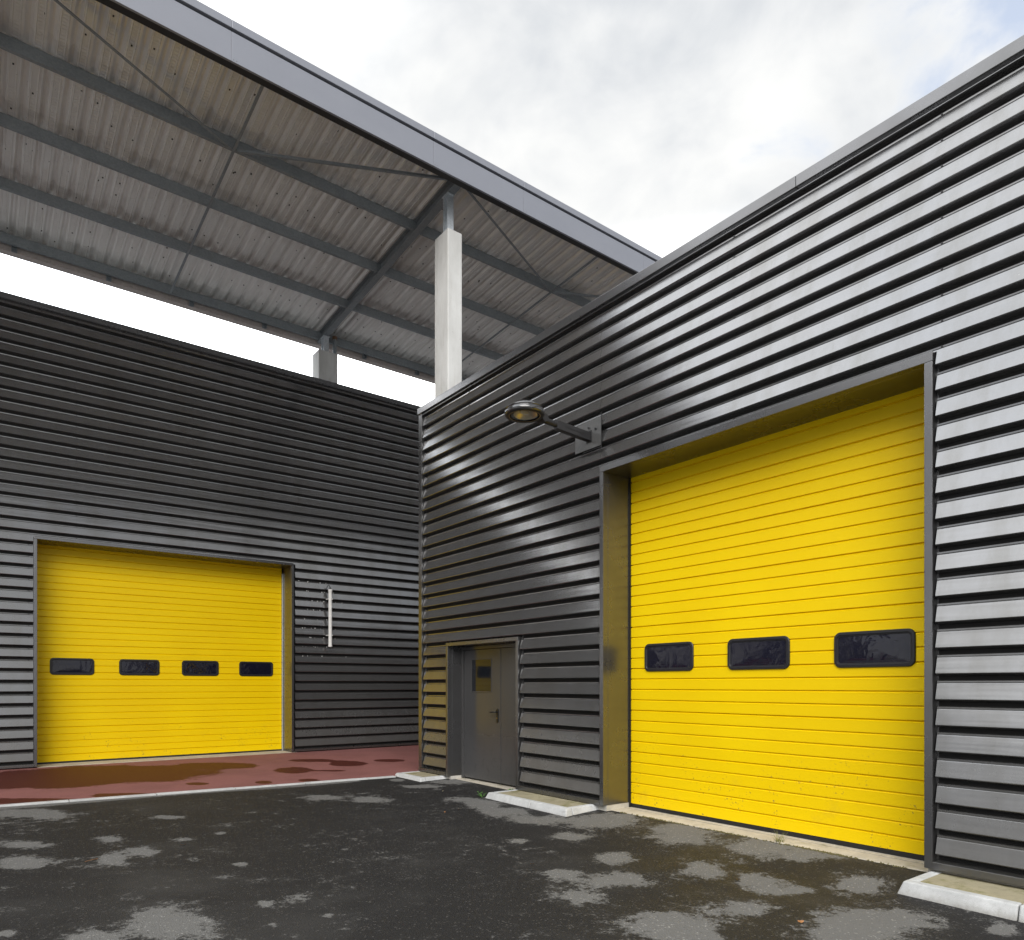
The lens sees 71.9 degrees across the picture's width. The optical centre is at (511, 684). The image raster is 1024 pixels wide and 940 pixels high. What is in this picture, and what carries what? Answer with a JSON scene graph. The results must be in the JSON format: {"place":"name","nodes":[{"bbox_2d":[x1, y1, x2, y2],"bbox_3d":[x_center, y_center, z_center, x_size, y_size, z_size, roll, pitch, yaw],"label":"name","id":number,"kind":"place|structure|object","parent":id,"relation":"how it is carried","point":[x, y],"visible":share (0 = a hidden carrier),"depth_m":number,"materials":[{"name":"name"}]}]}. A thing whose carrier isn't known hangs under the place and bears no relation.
{"place":"outdoors","nodes":[
{"label":"outdoors","id":0,"kind":"place"},
{"bbox_2d":[0,745,418,803],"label":"red pavement","id":1,"kind":"structure","parent":0,"point":[24,785],"depth_m":11.69,"materials":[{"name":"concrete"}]},
{"bbox_2d":[0,777,1023,939],"bbox_3d":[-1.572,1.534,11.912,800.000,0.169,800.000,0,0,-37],"label":"ground","id":2,"kind":"structure","parent":0,"point":[397,858],"depth_m":5.68,"materials":[{"name":"black asphalt"}]},
{"bbox_2d":[0,776,395,806],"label":"kerb strip","id":3,"kind":"object","parent":2,"relation":"on","point":[137,795],"visible":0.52,"depth_m":9.74,"materials":[{"name":"grey concrete"}]},
{"bbox_2d":[0,291,420,769],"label":"warehouse","id":4,"kind":"structure","parent":2,"relation":"on","point":[189,532],"depth_m":14.05,"materials":[{"name":"metal"}]},
{"bbox_2d":[37,544,281,763],"bbox_3d":[-6.815,-0.646,14.056,4.488,4.207,0.057,0,0,-37],"label":"sectional door","id":5,"kind":"structure","parent":4,"relation":"in","point":[139,656],"depth_m":13.87,"materials":[{"name":"yellow paint"}]},
{"bbox_2d":[325,585,332,646],"bbox_3d":[-4.004,-1.506,15.463,0.120,1.351,0.195,0,0,-37],"label":"tube light","id":6,"kind":"object","parent":4,"relation":"attached to","point":[329,599],"visible":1,"depth_m":15.40,"materials":[{"name":"white plastic"}]},
{"bbox_2d":[395,771,446,781],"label":"concrete island","id":7,"kind":"structure","parent":2,"relation":"on","point":[420,776],"depth_m":11.23,"materials":[{"name":"white concrete"}]},
{"bbox_2d":[486,789,598,816],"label":"concrete island","id":8,"kind":"structure","parent":2,"relation":"on","point":[552,805],"depth_m":8.74,"materials":[{"name":"white concrete"}]},
{"bbox_2d":[417,35,1023,887],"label":"warehouse","id":9,"kind":"structure","parent":2,"relation":"on","point":[753,567],"depth_m":6.86,"materials":[{"name":"metal"}]},
{"bbox_2d":[464,648,500,782],"bbox_3d":[-0.472,0.458,10.799,0.118,1.995,0.978,0,0,-37],"label":"personnel door","id":10,"kind":"structure","parent":9,"relation":"in","point":[482,668],"depth_m":10.79,"materials":[{"name":"grey paint"}]},
{"bbox_2d":[501,647,515,785],"bbox_3d":[0.054,0.458,10.172,0.046,1.995,0.651,0,0,-37],"label":"fixed door leaf","id":11,"kind":"structure","parent":9,"relation":"in","point":[508,655],"depth_m":10.27,"materials":[{"name":"grey paint"}]},
{"bbox_2d":[505,400,601,454],"bbox_3d":[0.444,-3.018,8.179,1.230,0.435,0.473,0,0,-37],"label":"wall lamp","id":12,"kind":"object","parent":9,"relation":"attached to","point":[587,435],"visible":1,"depth_m":8.24,"materials":[{"name":"grey metal"}]},
{"bbox_2d":[631,387,923,860],"bbox_3d":[2.548,-0.601,7.214,0.057,4.198,3.570,0,0,-37],"label":"sectional door","id":13,"kind":"structure","parent":9,"relation":"in","point":[777,579],"depth_m":6.95,"materials":[{"name":"yellow paint"}]},
{"bbox_2d":[619,812,906,868],"bbox_3d":[2.257,1.495,7.040,0.085,0.012,3.211,0,0,-37],"label":"threshold","id":14,"kind":"object","parent":2,"relation":"on","point":[830,853],"visible":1,"depth_m":6.63,"materials":[{"name":"beige concrete"}]},
{"bbox_2d":[773,830,792,842],"bbox_3d":[2.547,1.439,6.727,0.287,0.131,0.277,0,0,-37],"label":"grass tuft","id":15,"kind":"object","parent":2,"relation":"on","point":[777,839],"visible":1,"depth_m":6.74,"materials":[{"name":"beige plant"}]},
{"bbox_2d":[898,870,1023,922],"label":"concrete island","id":16,"kind":"structure","parent":2,"relation":"on","point":[991,898],"depth_m":5.02,"materials":[{"name":"white concrete"}]},
{"bbox_2d":[0,0,1023,405],"label":"sky","id":17,"kind":"structure","parent":0,"point":[657,122],"materials":[{"name":"white"}]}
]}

